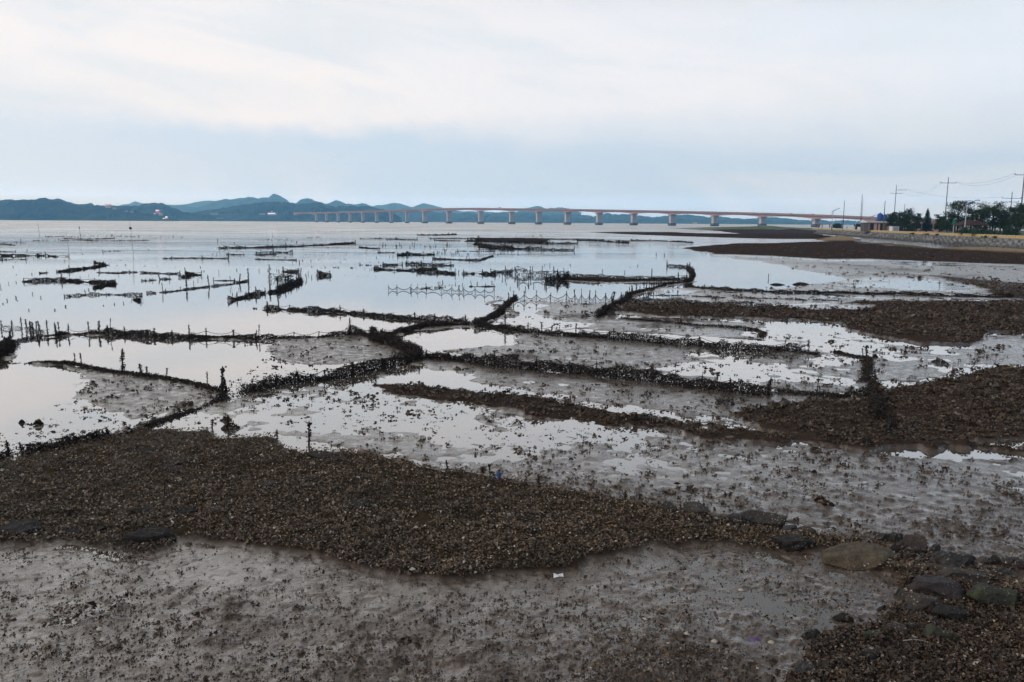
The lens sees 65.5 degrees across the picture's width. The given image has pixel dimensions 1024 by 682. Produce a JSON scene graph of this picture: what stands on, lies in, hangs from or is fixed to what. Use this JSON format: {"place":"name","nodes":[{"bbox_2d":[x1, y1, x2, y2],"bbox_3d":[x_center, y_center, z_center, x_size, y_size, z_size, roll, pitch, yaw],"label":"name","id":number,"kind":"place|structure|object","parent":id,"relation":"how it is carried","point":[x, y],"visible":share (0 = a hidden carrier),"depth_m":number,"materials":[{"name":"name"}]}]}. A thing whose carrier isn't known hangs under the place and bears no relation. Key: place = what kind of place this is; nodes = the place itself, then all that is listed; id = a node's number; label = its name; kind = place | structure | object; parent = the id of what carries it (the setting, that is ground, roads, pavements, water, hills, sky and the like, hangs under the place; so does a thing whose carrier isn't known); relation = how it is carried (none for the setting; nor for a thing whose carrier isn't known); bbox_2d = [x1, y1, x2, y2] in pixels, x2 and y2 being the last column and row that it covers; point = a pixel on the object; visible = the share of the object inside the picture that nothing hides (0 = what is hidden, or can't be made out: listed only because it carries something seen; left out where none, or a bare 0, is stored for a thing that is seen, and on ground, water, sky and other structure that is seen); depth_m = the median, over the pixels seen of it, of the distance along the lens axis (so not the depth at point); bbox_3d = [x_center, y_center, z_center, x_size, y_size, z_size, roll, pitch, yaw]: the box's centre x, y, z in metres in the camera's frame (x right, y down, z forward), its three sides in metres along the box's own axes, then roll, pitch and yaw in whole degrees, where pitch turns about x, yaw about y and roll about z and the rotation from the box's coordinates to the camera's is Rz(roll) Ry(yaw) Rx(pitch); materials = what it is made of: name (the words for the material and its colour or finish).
{"place":"outdoors","nodes":[
{"label":"outdoors","id":0,"kind":"place"},
{"bbox_2d":[0,198,178,220],"bbox_3d":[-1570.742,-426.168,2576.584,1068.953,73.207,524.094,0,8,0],"label":"hill","id":1,"kind":"structure","parent":0,"point":[42,209],"depth_m":2431.05,"materials":[{"name":"plant"}]},
{"bbox_2d":[79,203,228,220],"bbox_3d":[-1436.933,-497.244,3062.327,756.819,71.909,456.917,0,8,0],"label":"hill","id":2,"kind":"structure","parent":0,"point":[165,210],"depth_m":2988.66,"materials":[{"name":"plant"}]},
{"bbox_2d":[160,457,195,464],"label":"rock","id":3,"kind":"object","parent":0,"point":[174,460],"visible":0.41,"depth_m":12.95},
{"bbox_2d":[170,194,375,212],"bbox_3d":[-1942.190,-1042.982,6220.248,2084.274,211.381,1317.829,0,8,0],"label":"mountains","id":4,"kind":"structure","parent":0,"point":[224,203],"depth_m":6017.97,"materials":[{"name":"plant"}]},
{"bbox_2d":[194,201,401,221],"bbox_3d":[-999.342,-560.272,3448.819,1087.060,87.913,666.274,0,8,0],"label":"hill","id":5,"kind":"structure","parent":0,"point":[284,211],"depth_m":3268.41,"materials":[{"name":"plant"}]},
{"bbox_2d":[119,200,508,213],"bbox_3d":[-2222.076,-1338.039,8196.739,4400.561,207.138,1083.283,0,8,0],"label":"mountains","id":6,"kind":"structure","parent":0,"point":[394,206],"depth_m":8031.96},
{"bbox_2d":[308,452,350,460],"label":"rock","id":7,"kind":"object","parent":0,"point":[316,455],"visible":0.45,"depth_m":13.31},
{"bbox_2d":[347,498,370,510],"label":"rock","id":8,"kind":"object","parent":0,"point":[362,500],"visible":0.57,"depth_m":10.97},
{"bbox_2d":[0,229,1023,681],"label":"tidal flat","id":9,"kind":"structure","parent":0,"point":[930,499],"depth_m":10.84,"materials":[{"name":"soil"}]},
{"bbox_2d":[0,440,18,460],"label":"oyster fence","id":10,"kind":"object","parent":9,"relation":"on","point":[4,456],"visible":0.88,"depth_m":13.44,"materials":[{"name":"wicker"}]},
{"bbox_2d":[0,330,19,357],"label":"oyster fence","id":11,"kind":"object","parent":9,"relation":"on","point":[8,344],"visible":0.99,"depth_m":24.02,"materials":[{"name":"wicker"}]},
{"bbox_2d":[0,518,48,539],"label":"rock","id":12,"kind":"object","parent":9,"relation":"on","point":[18,527],"visible":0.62,"depth_m":10.10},
{"bbox_2d":[11,328,66,341],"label":"oyster fence","id":13,"kind":"object","parent":9,"relation":"on","point":[38,336],"visible":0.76,"depth_m":26.91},
{"bbox_2d":[12,426,111,457],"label":"oyster fence","id":14,"kind":"object","parent":9,"relation":"on","point":[38,446],"visible":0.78,"depth_m":13.95,"materials":[{"name":"wicker"}]},
{"bbox_2d":[60,525,88,538],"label":"rock","id":15,"kind":"object","parent":9,"relation":"on","point":[72,529],"visible":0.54,"depth_m":10.07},
{"bbox_2d":[55,320,101,336],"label":"oyster fence","id":16,"kind":"object","parent":9,"relation":"on","point":[85,332],"visible":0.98,"depth_m":27.89,"materials":[{"name":"wood"}]},
{"bbox_2d":[24,360,218,392],"bbox_3d":[-10.072,0.833,20.667,8.221,0.195,0.830,5,10,28],"label":"oyster fence","id":17,"kind":"object","parent":9,"relation":"on","point":[136,373],"visible":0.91,"depth_m":20.55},
{"bbox_2d":[129,445,158,453],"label":"rock","id":18,"kind":"object","parent":9,"relation":"on","point":[152,449],"visible":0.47,"depth_m":13.79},
{"bbox_2d":[131,506,157,515],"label":"rock","id":19,"kind":"object","parent":9,"relation":"on","point":[139,509],"visible":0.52,"depth_m":10.80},
{"bbox_2d":[124,525,176,545],"bbox_3d":[-4.492,2.525,9.937,0.611,0.362,0.339,1,9,3],"label":"rock","id":20,"kind":"object","parent":9,"relation":"on","point":[147,534],"visible":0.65,"depth_m":9.85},
{"bbox_2d":[94,391,229,440],"bbox_3d":[-6.907,1.520,16.305,0.638,0.238,4.029,3,9,14],"label":"oyster fence","id":21,"kind":"object","parent":9,"relation":"on","point":[221,396],"visible":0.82,"depth_m":16.34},
{"bbox_2d":[158,463,187,472],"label":"rock","id":22,"kind":"object","parent":9,"relation":"on","point":[174,466],"visible":0.48,"depth_m":12.66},
{"bbox_2d":[97,325,259,339],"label":"oyster fence","id":23,"kind":"object","parent":9,"relation":"on","point":[134,333],"visible":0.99,"depth_m":27.26,"materials":[{"name":"wicker"}]},
{"bbox_2d":[175,506,201,515],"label":"rock","id":24,"kind":"object","parent":9,"relation":"on","point":[192,509],"visible":0.5,"depth_m":10.74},
{"bbox_2d":[211,366,232,394],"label":"oyster fence","id":25,"kind":"object","parent":9,"relation":"on","point":[222,370],"visible":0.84,"depth_m":18.32,"materials":[{"name":"wicker"}]},
{"bbox_2d":[251,325,353,340],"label":"oyster fence","id":26,"kind":"object","parent":9,"relation":"on","point":[331,334],"visible":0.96,"depth_m":27.23,"materials":[{"name":"stone"}]},
{"bbox_2d":[234,345,426,393],"bbox_3d":[-4.421,0.725,20.942,0.926,0.547,6.486,7,11,38],"label":"oyster fence","id":27,"kind":"object","parent":9,"relation":"on","point":[338,373],"visible":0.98,"depth_m":20.50,"materials":[{"name":"stone"}]},
{"bbox_2d":[264,302,470,321],"bbox_3d":[-6.488,-1.216,34.163,10.968,0.473,1.086,5,10,28],"label":"oyster fence","id":28,"kind":"object","parent":9,"relation":"on","point":[373,314],"visible":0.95,"depth_m":33.74,"materials":[{"name":"wicker"}]},
{"bbox_2d":[344,317,424,357],"bbox_3d":[-4.028,-0.106,25.925,1.014,0.810,6.003,-5,10,-32],"label":"oyster fence","id":29,"kind":"object","parent":9,"relation":"on","point":[401,344],"visible":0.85,"depth_m":25.81,"materials":[{"name":"stone"}]},
{"bbox_2d":[379,319,473,334],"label":"oyster fence","id":30,"kind":"object","parent":9,"relation":"on","point":[414,327],"visible":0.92,"depth_m":30.24,"materials":[{"name":"stone"}]},
{"bbox_2d":[472,294,517,323],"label":"oyster fence","id":31,"kind":"object","parent":9,"relation":"on","point":[501,309],"visible":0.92,"depth_m":35.12,"materials":[{"name":"stone"}]},
{"bbox_2d":[0,416,1023,681],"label":"oyster shells","id":32,"kind":"object","parent":9,"relation":"on","point":[442,536],"visible":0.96,"depth_m":10.57},
{"bbox_2d":[0,243,1023,681],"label":"oyster clumps","id":33,"kind":"object","parent":9,"relation":"on","point":[1002,417],"visible":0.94,"depth_m":16.79,"materials":[{"name":"stone"}]},
{"bbox_2d":[0,489,1023,681],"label":"mud crumbs","id":34,"kind":"object","parent":9,"relation":"on","point":[453,678],"visible":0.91,"depth_m":7.94,"materials":[{"name":"soil"}]},
{"bbox_2d":[422,350,773,395],"bbox_3d":[1.713,0.742,21.058,10.204,0.581,0.906,5,10,29],"label":"oyster fence","id":35,"kind":"object","parent":9,"relation":"on","point":[610,372],"visible":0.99,"depth_m":20.66,"materials":[{"name":"stone"}]},
{"bbox_2d":[619,316,767,340],"bbox_3d":[7.386,-0.604,31.041,2.505,0.232,7.359,-6,10,-35],"label":"oyster fence","id":36,"kind":"object","parent":9,"relation":"on","point":[761,334],"visible":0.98,"depth_m":30.93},
{"bbox_2d":[683,501,713,517],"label":"rock","id":37,"kind":"object","parent":9,"relation":"on","point":[697,507],"visible":0.78,"depth_m":10.83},
{"bbox_2d":[647,294,838,300],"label":"oyster fence","id":38,"kind":"object","parent":9,"relation":"on","point":[753,297],"visible":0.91,"depth_m":42.53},
{"bbox_2d":[794,661,817,677],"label":"rock","id":39,"kind":"object","parent":9,"relation":"on","point":[803,667],"visible":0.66,"depth_m":6.98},
{"bbox_2d":[832,612,853,622],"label":"rock","id":40,"kind":"object","parent":9,"relation":"on","point":[840,617],"visible":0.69,"depth_m":8.10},
{"bbox_2d":[679,589,1023,681],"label":"broken shells","id":41,"kind":"object","parent":9,"relation":"on","point":[911,660],"visible":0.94,"depth_m":7.36},
{"bbox_2d":[821,542,897,570],"bbox_3d":[4.150,2.613,9.543,0.913,0.288,0.632,-5,8,5],"label":"rock","id":42,"kind":"object","parent":9,"relation":"on","point":[860,554],"visible":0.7,"depth_m":9.41,"materials":[{"name":"stone"}]},
{"bbox_2d":[876,412,901,432],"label":"oyster fence","id":43,"kind":"object","parent":9,"relation":"on","point":[892,419],"visible":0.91,"depth_m":15.67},
{"bbox_2d":[880,622,907,639],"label":"rock","id":44,"kind":"object","parent":9,"relation":"on","point":[900,627],"visible":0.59,"depth_m":7.71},
{"bbox_2d":[902,534,927,552],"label":"rock","id":45,"kind":"object","parent":9,"relation":"on","point":[916,540],"visible":0.56,"depth_m":9.88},
{"bbox_2d":[907,574,964,600],"bbox_3d":[4.574,2.729,8.606,0.534,0.340,0.355,6,10,35],"label":"rock","id":46,"kind":"object","parent":9,"relation":"on","point":[940,586],"visible":0.62,"depth_m":8.50,"materials":[{"name":"stone"}]},
{"bbox_2d":[922,623,958,642],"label":"rock","id":47,"kind":"object","parent":9,"relation":"on","point":[932,629],"visible":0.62,"depth_m":7.58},
{"bbox_2d":[931,603,967,621],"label":"rock","id":48,"kind":"object","parent":9,"relation":"on","point":[945,611],"visible":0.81,"depth_m":8.00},
{"bbox_2d":[923,561,990,587],"bbox_3d":[4.922,2.676,8.963,0.787,0.302,0.468,-1,7,26],"label":"rock","id":49,"kind":"object","parent":9,"relation":"on","point":[974,577],"visible":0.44,"depth_m":8.79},
{"bbox_2d":[966,583,1020,609],"bbox_3d":[5.066,2.703,8.374,0.552,0.247,0.280,5,9,11],"label":"rock","id":50,"kind":"object","parent":9,"relation":"on","point":[985,593],"visible":0.74,"depth_m":8.29,"materials":[{"name":"stone"}]},
{"bbox_2d":[0,220,1023,681],"bbox_3d":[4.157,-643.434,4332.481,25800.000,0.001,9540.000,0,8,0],"label":"water","id":51,"kind":"structure","parent":0,"point":[32,394],"depth_m":33.75,"materials":[{"name":"liquid"}]},
{"bbox_2d":[0,317,59,332],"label":"oyster fence","id":52,"kind":"object","parent":51,"relation":"on","point":[31,327],"visible":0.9,"depth_m":28.69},
{"bbox_2d":[22,274,116,283],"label":"oyster fence","id":53,"kind":"object","parent":51,"relation":"on","point":[61,278],"visible":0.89,"depth_m":51.41,"materials":[{"name":"wicker"}]},
{"bbox_2d":[56,262,107,271],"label":"oyster fence","id":54,"kind":"object","parent":51,"relation":"on","point":[83,267],"visible":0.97,"depth_m":64.23,"materials":[{"name":"wicker"}]},
{"bbox_2d":[64,292,142,296],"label":"oyster fence","id":55,"kind":"object","parent":51,"relation":"on","point":[68,295],"visible":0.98,"depth_m":42.51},
{"bbox_2d":[159,275,232,292],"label":"oyster fence","id":56,"kind":"object","parent":51,"relation":"in","point":[186,288],"visible":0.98,"depth_m":46.82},
{"bbox_2d":[227,286,265,300],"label":"oyster fence","id":57,"kind":"object","parent":51,"relation":"on","point":[249,294],"visible":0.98,"depth_m":41.98,"materials":[{"name":"wicker"}]},
{"bbox_2d":[218,240,355,247],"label":"oyster fence","id":58,"kind":"object","parent":51,"relation":"on","point":[322,244],"visible":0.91,"depth_m":122.20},
{"bbox_2d":[275,275,303,290],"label":"oyster fence","id":59,"kind":"object","parent":51,"relation":"on","point":[287,284],"visible":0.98,"depth_m":48.87,"materials":[{"name":"stone"}]},
{"bbox_2d":[405,260,453,265],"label":"oyster fence","id":60,"kind":"object","parent":51,"relation":"on","point":[436,264],"visible":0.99,"depth_m":73.17,"materials":[{"name":"wicker"}]},
{"bbox_2d":[416,266,455,273],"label":"oyster fence","id":61,"kind":"object","parent":51,"relation":"on","point":[432,270],"visible":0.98,"depth_m":63.28,"materials":[{"name":"wicker"}]},
{"bbox_2d":[388,283,494,293],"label":"oyster fence","id":62,"kind":"object","parent":51,"relation":"on","point":[484,290],"visible":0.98,"depth_m":45.77,"materials":[{"name":"wicker"}]},
{"bbox_2d":[465,235,549,243],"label":"oyster fence","id":63,"kind":"object","parent":51,"relation":"on","point":[513,241],"visible":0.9,"depth_m":155.43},
{"bbox_2d":[477,244,542,249],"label":"oyster fence","id":64,"kind":"object","parent":51,"relation":"on","point":[490,246],"visible":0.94,"depth_m":118.04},
{"bbox_2d":[430,237,603,239],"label":"oyster fence","id":65,"kind":"object","parent":51,"relation":"on","point":[508,238],"visible":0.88,"depth_m":187.33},
{"bbox_2d":[504,265,567,275],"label":"oyster fence","id":66,"kind":"object","parent":51,"relation":"on","point":[530,273],"visible":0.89,"depth_m":60.54,"materials":[{"name":"wicker"}]},
{"bbox_2d":[543,269,570,281],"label":"oyster fence","id":67,"kind":"object","parent":51,"relation":"on","point":[558,278],"visible":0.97,"depth_m":54.71,"materials":[{"name":"wicker"}]},
{"bbox_2d":[513,289,621,301],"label":"oyster fence","id":68,"kind":"object","parent":51,"relation":"on","point":[595,296],"visible":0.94,"depth_m":40.89,"materials":[{"name":"wicker"}]},
{"bbox_2d":[592,291,629,316],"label":"oyster fence","id":69,"kind":"object","parent":51,"relation":"on","point":[606,308],"visible":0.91,"depth_m":35.70,"materials":[{"name":"wicker"}]},
{"bbox_2d":[293,205,934,226],"bbox_3d":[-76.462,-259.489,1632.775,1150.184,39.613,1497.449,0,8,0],"label":"road bridge","id":70,"kind":"structure","parent":51,"relation":"on","point":[815,218],"depth_m":1344.88,"materials":[{"name":"concrete"}]},
{"bbox_2d":[566,276,681,280],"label":"oyster fence","id":71,"kind":"object","parent":51,"relation":"on","point":[595,279],"visible":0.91,"depth_m":54.91,"materials":[{"name":"wicker"}]},
{"bbox_2d":[569,273,686,278],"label":"oyster fence","id":72,"kind":"object","parent":51,"relation":"on","point":[603,275],"visible":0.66,"depth_m":58.51,"materials":[{"name":"wicker"}]},
{"bbox_2d":[472,313,821,354],"bbox_3d":[3.776,-0.267,27.490,13.072,0.768,1.629,5,10,30],"label":"oyster fence","id":73,"kind":"object","parent":51,"relation":"on","point":[673,341],"visible":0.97,"depth_m":26.69,"materials":[{"name":"wicker"}]},
{"bbox_2d":[627,272,691,296],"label":"oyster fence","id":74,"kind":"object","parent":51,"relation":"on","point":[632,292],"visible":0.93,"depth_m":47.69,"materials":[{"name":"wicker"}]},
{"bbox_2d":[626,296,787,306],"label":"oyster fence","id":75,"kind":"object","parent":51,"relation":"on","point":[751,303],"visible":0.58,"depth_m":39.44,"materials":[{"name":"stone"}]},
{"bbox_2d":[740,510,787,528],"bbox_3d":[3.369,2.448,10.761,0.654,0.287,0.418,6,10,12],"label":"rock","id":76,"kind":"object","parent":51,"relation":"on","point":[763,518],"visible":0.69,"depth_m":10.63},
{"bbox_2d":[771,534,814,551],"bbox_3d":[3.461,2.540,9.885,0.571,0.218,0.297,-2,7,17],"label":"rock","id":77,"kind":"object","parent":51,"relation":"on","point":[788,542],"visible":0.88,"depth_m":9.81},
{"bbox_2d":[801,628,820,639],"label":"rock","id":78,"kind":"object","parent":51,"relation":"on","point":[809,634],"visible":0.67,"depth_m":7.78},
{"bbox_2d":[766,383,880,398],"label":"oyster fence","id":79,"kind":"object","parent":51,"relation":"on","point":[858,393],"visible":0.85,"depth_m":18.51,"materials":[{"name":"wicker"}]},
{"bbox_2d":[683,284,1014,297],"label":"oyster fence","id":80,"kind":"object","parent":51,"relation":"on","point":[872,292],"visible":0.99,"depth_m":45.98,"materials":[{"name":"wicker"}]},
{"bbox_2d":[856,355,875,382],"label":"oyster fence","id":81,"kind":"object","parent":51,"relation":"on","point":[867,363],"visible":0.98,"depth_m":22.05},
{"bbox_2d":[858,648,880,660],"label":"rock","id":82,"kind":"object","parent":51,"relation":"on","point":[865,651],"visible":0.38,"depth_m":7.24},
{"bbox_2d":[855,629,883,640],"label":"rock","id":83,"kind":"object","parent":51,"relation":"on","point":[868,633],"visible":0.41,"depth_m":7.65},
{"bbox_2d":[858,369,891,419],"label":"oyster fence","id":84,"kind":"object","parent":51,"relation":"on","point":[876,410],"visible":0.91,"depth_m":17.17,"materials":[{"name":"wicker"}]},
{"bbox_2d":[888,532,902,542],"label":"rock","id":85,"kind":"object","parent":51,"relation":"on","point":[895,537],"visible":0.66,"depth_m":10.05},
{"bbox_2d":[906,622,924,632],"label":"rock","id":86,"kind":"object","parent":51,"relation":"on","point":[915,626],"visible":0.45,"depth_m":7.77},
{"bbox_2d":[905,593,940,613],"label":"rock","id":87,"kind":"object","parent":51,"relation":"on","point":[917,602],"visible":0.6,"depth_m":8.16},
{"bbox_2d":[929,550,975,567],"bbox_3d":[5.181,2.595,9.349,0.493,0.290,0.343,-4,10,-28],"label":"rock","id":88,"kind":"object","parent":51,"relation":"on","point":[947,557],"visible":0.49,"depth_m":9.24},
{"bbox_2d":[1000,557,1023,569],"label":"rock","id":89,"kind":"object","parent":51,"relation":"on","point":[1020,564],"visible":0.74,"depth_m":9.34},
{"bbox_2d":[0,0,1023,221],"label":"sky","id":90,"kind":"structure","parent":0,"point":[760,106],"materials":[{"name":"white"}]},
{"bbox_2d":[517,206,580,215],"bbox_3d":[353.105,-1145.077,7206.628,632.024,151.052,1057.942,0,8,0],"label":"mountains","id":91,"kind":"structure","parent":0,"point":[548,213],"depth_m":7007.08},
{"bbox_2d":[393,211,1023,225],"bbox_3d":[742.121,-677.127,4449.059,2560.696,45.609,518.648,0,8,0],"label":"hills","id":92,"kind":"structure","parent":0,"point":[496,219],"depth_m":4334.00,"materials":[{"name":"plant"}]},
{"bbox_2d":[671,226,819,229],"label":"grassy islet","id":93,"kind":"object","parent":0,"point":[762,227],"visible":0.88,"depth_m":560.29,"materials":[{"name":"soil"}]},
{"bbox_2d":[938,230,1023,235],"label":"ground","id":94,"kind":"structure","parent":0,"point":[1022,233],"depth_m":239.03,"materials":[{"name":"green plant"}]},
{"bbox_2d":[885,212,898,225],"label":"broadleaf tree","id":95,"kind":"object","parent":94,"relation":"on","point":[890,220],"visible":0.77,"depth_m":228.89,"materials":[{"name":"green plant"}]},
{"bbox_2d":[893,208,917,230],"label":"broadleaf tree","id":96,"kind":"object","parent":94,"relation":"on","point":[901,217],"visible":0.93,"depth_m":216.86,"materials":[{"name":"green plant"}]},
{"bbox_2d":[909,213,924,231],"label":"broadleaf tree","id":97,"kind":"object","parent":94,"relation":"on","point":[916,224],"visible":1,"depth_m":211.35,"materials":[{"name":"green plant"}]},
{"bbox_2d":[814,229,1023,248],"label":"sea wall","id":98,"kind":"structure","parent":94,"relation":"on","point":[976,241],"depth_m":172.94,"materials":[{"name":"stone"}]},
{"bbox_2d":[918,208,933,231],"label":"conifer tree","id":99,"kind":"object","parent":94,"relation":"on","point":[926,224],"visible":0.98,"depth_m":213.01,"materials":[{"name":"green plant"}]},
{"bbox_2d":[940,200,980,232],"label":"broadleaf tree","id":100,"kind":"object","parent":94,"relation":"on","point":[955,205],"visible":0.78,"depth_m":172.32,"materials":[{"name":"green plant"}]},
{"bbox_2d":[952,220,989,232],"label":"pavilion","id":101,"kind":"structure","parent":94,"relation":"on","point":[970,223],"depth_m":166.67,"materials":[{"name":"brown tile"}]},
{"bbox_2d":[960,206,991,228],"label":"broadleaf tree","id":102,"kind":"object","parent":94,"relation":"on","point":[983,214],"visible":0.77,"depth_m":169.24,"materials":[{"name":"green plant"}]},
{"bbox_2d":[963,229,1000,235],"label":"shrub","id":103,"kind":"object","parent":94,"relation":"on","point":[982,231],"visible":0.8,"depth_m":155.77,"materials":[{"name":"green plant"}]},
{"bbox_2d":[973,201,1008,229],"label":"broadleaf tree","id":104,"kind":"object","parent":94,"relation":"on","point":[993,221],"visible":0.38,"depth_m":175.41,"materials":[{"name":"green plant"}]},
{"bbox_2d":[988,208,1015,228],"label":"broadleaf tree","id":105,"kind":"object","parent":94,"relation":"on","point":[1003,217],"visible":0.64,"depth_m":167.70,"materials":[{"name":"green plant"}]},
{"bbox_2d":[998,225,1022,234],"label":"shrub","id":106,"kind":"object","parent":94,"relation":"on","point":[1008,230],"visible":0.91,"depth_m":148.28,"materials":[{"name":"green plant"}]},
{"bbox_2d":[1005,203,1023,229],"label":"broadleaf tree","id":107,"kind":"object","parent":94,"relation":"on","point":[1013,217],"visible":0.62,"depth_m":162.73,"materials":[{"name":"green plant"}]},
{"bbox_2d":[1014,205,1023,228],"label":"broadleaf tree","id":108,"kind":"object","parent":94,"relation":"on","point":[1020,223],"visible":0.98,"depth_m":156.27,"materials":[{"name":"green plant"}]},
{"label":"road","id":109,"kind":"structure","parent":0,"visible":0},
{"bbox_2d":[860,221,888,231],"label":"tank building","id":110,"kind":"structure","parent":109,"relation":"on","point":[866,226],"depth_m":244.36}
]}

